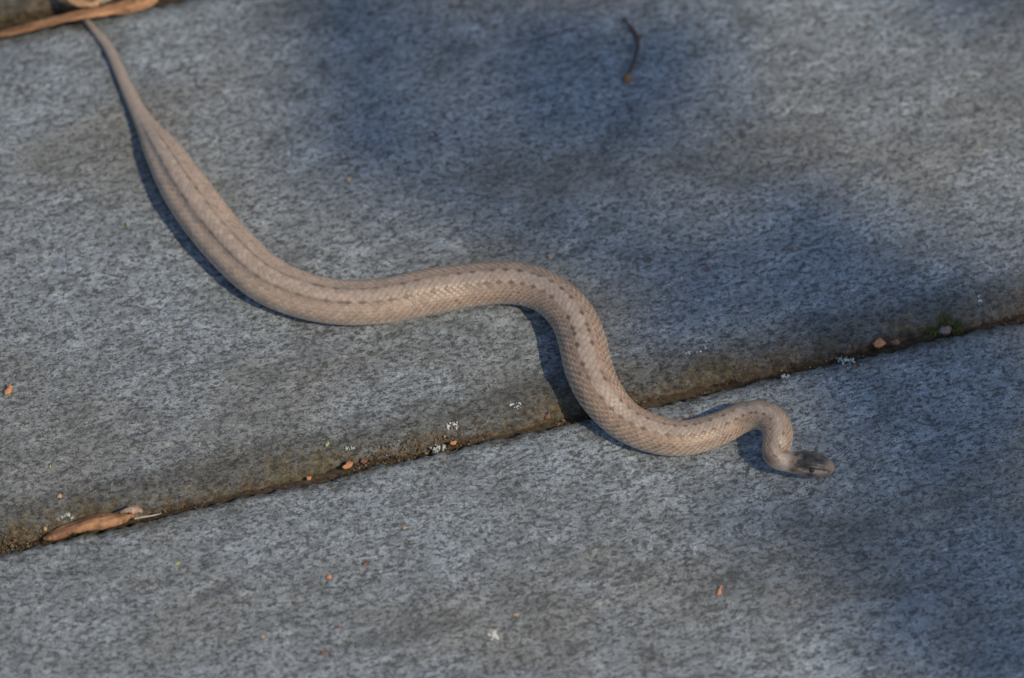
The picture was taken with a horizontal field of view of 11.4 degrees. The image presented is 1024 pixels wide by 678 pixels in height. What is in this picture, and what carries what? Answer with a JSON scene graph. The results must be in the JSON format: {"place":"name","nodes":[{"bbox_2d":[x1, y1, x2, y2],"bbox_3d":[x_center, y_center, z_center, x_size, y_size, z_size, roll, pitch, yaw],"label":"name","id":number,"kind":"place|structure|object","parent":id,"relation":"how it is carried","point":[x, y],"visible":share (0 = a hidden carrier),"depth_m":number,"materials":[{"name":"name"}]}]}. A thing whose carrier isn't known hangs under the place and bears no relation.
{"place":"outdoors","nodes":[
{"label":"outdoors","id":0,"kind":"place"},
{"bbox_2d":[0,0,1023,677],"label":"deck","id":1,"kind":"structure","parent":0,"point":[848,116],"depth_m":1.20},
{"bbox_2d":[3,384,12,394],"bbox_3d":[-0.117,0.012,1.192,0.002,0.002,0.003,0,60,0],"label":"leaf flake","id":2,"kind":"object","parent":1,"relation":"on","point":[7,390],"visible":1,"depth_m":1.19,"materials":[{"name":"orange plant"}]},
{"bbox_2d":[0,0,157,36],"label":"dry leaf","id":3,"kind":"object","parent":1,"relation":"on","point":[124,7],"visible":1,"depth_m":1.24,"materials":[{"name":"brown plant"}]},
{"bbox_2d":[0,0,184,37],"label":"soil crumbs","id":4,"kind":"object","parent":1,"relation":"on","point":[158,3],"visible":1,"depth_m":1.25,"materials":[{"name":"brown soil"}]},
{"bbox_2d":[67,0,103,6],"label":"dry leaf","id":5,"kind":"object","parent":4,"relation":"on","point":[86,3],"visible":1,"depth_m":1.24,"materials":[{"name":"beige plant"}]},
{"bbox_2d":[135,513,160,518],"bbox_3d":[-0.084,0.041,1.176,0.006,0.001,0.002,0,60,0],"label":"straw","id":6,"kind":"object","parent":1,"relation":"on","point":[145,516],"visible":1,"depth_m":1.18,"materials":[{"name":"beige plant"}]},
{"bbox_2d":[343,446,354,450],"bbox_3d":[-0.038,0.025,1.186,0.003,0.001,0.001,0,60,0],"label":"lichen patch","id":7,"kind":"object","parent":1,"relation":"on","point":[350,447],"visible":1,"depth_m":1.19,"materials":[{"name":"white plant"}]},
{"bbox_2d":[430,444,446,453],"bbox_3d":[-0.017,0.025,1.189,0.004,0.002,0.003,0,60,0],"label":"lichen patch","id":8,"kind":"object","parent":1,"relation":"on","point":[438,448],"visible":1,"depth_m":1.19,"materials":[{"name":"white plant"}]},
{"bbox_2d":[446,422,458,429],"bbox_3d":[-0.014,0.020,1.190,0.003,0.002,0.002,0,60,0],"label":"lichen patch","id":9,"kind":"object","parent":1,"relation":"on","point":[448,426],"visible":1,"depth_m":1.19,"materials":[{"name":"white plant"}]},
{"bbox_2d":[83,18,833,476],"bbox_3d":[-0.026,-0.013,1.202,0.220,0.011,0.044,30,64,16],"label":"snake","id":10,"kind":"object","parent":1,"relation":"on","point":[235,250],"visible":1,"depth_m":1.20},
{"bbox_2d":[485,619,498,639],"bbox_3d":[-0.006,0.066,1.163,0.007,0.001,0.007,0,60,0],"label":"lichen patch","id":11,"kind":"object","parent":1,"relation":"on","point":[494,635],"visible":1,"depth_m":1.16,"materials":[{"name":"white plant"}]},
{"bbox_2d":[0,6,1022,677],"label":"grit","id":12,"kind":"object","parent":1,"relation":"on","point":[528,360],"visible":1,"depth_m":1.20,"materials":[{"name":"soil"}]},
{"bbox_2d":[0,299,1023,553],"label":"soil crumbs","id":13,"kind":"object","parent":1,"relation":"on","point":[340,471],"visible":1,"depth_m":1.19,"materials":[{"name":"brown soil"}]},
{"bbox_2d":[42,510,137,540],"bbox_3d":[-0.097,0.042,1.177,0.022,0.004,0.008,0,60,0],"label":"dry leaf","id":14,"kind":"object","parent":13,"relation":"on","point":[99,521],"visible":1,"depth_m":1.18,"materials":[{"name":"brown plant"}]},
{"bbox_2d":[120,505,142,513],"bbox_3d":[-0.087,0.039,1.176,0.005,0.002,0.003,0,60,0],"label":"dry leaf","id":15,"kind":"object","parent":14,"relation":"on","point":[131,509],"visible":1,"depth_m":1.18,"materials":[{"name":"beige plant"}]},
{"bbox_2d":[342,461,352,468],"bbox_3d":[-0.038,0.029,1.185,0.002,0.001,0.002,0,60,0],"label":"leaf flake","id":16,"kind":"object","parent":13,"relation":"on","point":[348,464],"visible":1,"depth_m":1.19,"materials":[{"name":"orange plant"}]},
{"bbox_2d":[836,356,854,364],"bbox_3d":[0.078,0.005,1.199,0.004,0.002,0.003,0,60,0],"label":"lichen patch","id":17,"kind":"object","parent":13,"relation":"on","point":[845,360],"visible":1,"depth_m":1.20,"materials":[{"name":"grey plant"}]},
{"bbox_2d":[872,337,886,348],"bbox_3d":[0.086,0.001,1.202,0.004,0.003,0.003,0,60,0],"label":"pebble","id":18,"kind":"object","parent":13,"relation":"on","point":[878,342],"visible":1,"depth_m":1.20,"materials":[{"name":"orange stone"}]},
{"bbox_2d":[889,339,899,344],"bbox_3d":[0.090,0.001,1.202,0.003,0.002,0.002,0,60,0],"label":"pebble","id":19,"kind":"object","parent":13,"relation":"on","point":[894,342],"visible":1,"depth_m":1.20,"materials":[{"name":"brown stone"}]},
{"bbox_2d":[938,325,951,334],"bbox_3d":[0.102,-0.002,1.204,0.004,0.003,0.003,0,60,0],"label":"pebble","id":20,"kind":"object","parent":13,"relation":"on","point":[944,330],"visible":1,"depth_m":1.20,"materials":[{"name":"stone"}]},
{"bbox_2d":[544,412,549,419],"bbox_3d":[0.008,0.018,1.192,0.002,0.002,0.002,0,60,0],"label":"bark chip","id":21,"kind":"object","parent":1,"relation":"on","point":[546,416],"visible":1,"depth_m":1.19,"materials":[{"name":"brown wood"}]},
{"bbox_2d":[621,17,643,83],"bbox_3d":[0.029,-0.070,1.239,0.006,0.002,0.019,0,60,0],"label":"twig","id":22,"kind":"object","parent":1,"relation":"on","point":[627,77],"visible":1,"depth_m":1.24,"materials":[{"name":"brown wood"}]},
{"bbox_2d":[717,585,721,594],"bbox_3d":[0.047,0.057,1.167,0.001,0.001,0.002,0,60,0],"label":"leaf flake","id":23,"kind":"object","parent":1,"relation":"on","point":[719,592],"visible":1,"depth_m":1.17,"materials":[{"name":"orange plant"}]},
{"bbox_2d":[924,324,939,337],"bbox_3d":[0.099,-0.003,1.204,0.005,0.002,0.006,0,60,0],"label":"moss tuft","id":24,"kind":"object","parent":1,"relation":"on","point":[936,330],"visible":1,"depth_m":1.20,"materials":[{"name":"green plant"}]},
{"bbox_2d":[935,313,953,325],"bbox_3d":[0.102,-0.005,1.204,0.005,0.002,0.004,0,60,0],"label":"moss tuft","id":25,"kind":"object","parent":1,"relation":"on","point":[946,319],"visible":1,"depth_m":1.20,"materials":[{"name":"green plant"}]},
{"bbox_2d":[948,320,966,335],"bbox_3d":[0.105,-0.003,1.203,0.005,0.002,0.005,0,60,0],"label":"moss tuft","id":26,"kind":"object","parent":1,"relation":"on","point":[957,325],"visible":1,"depth_m":1.20,"materials":[{"name":"green plant"}]}
]}

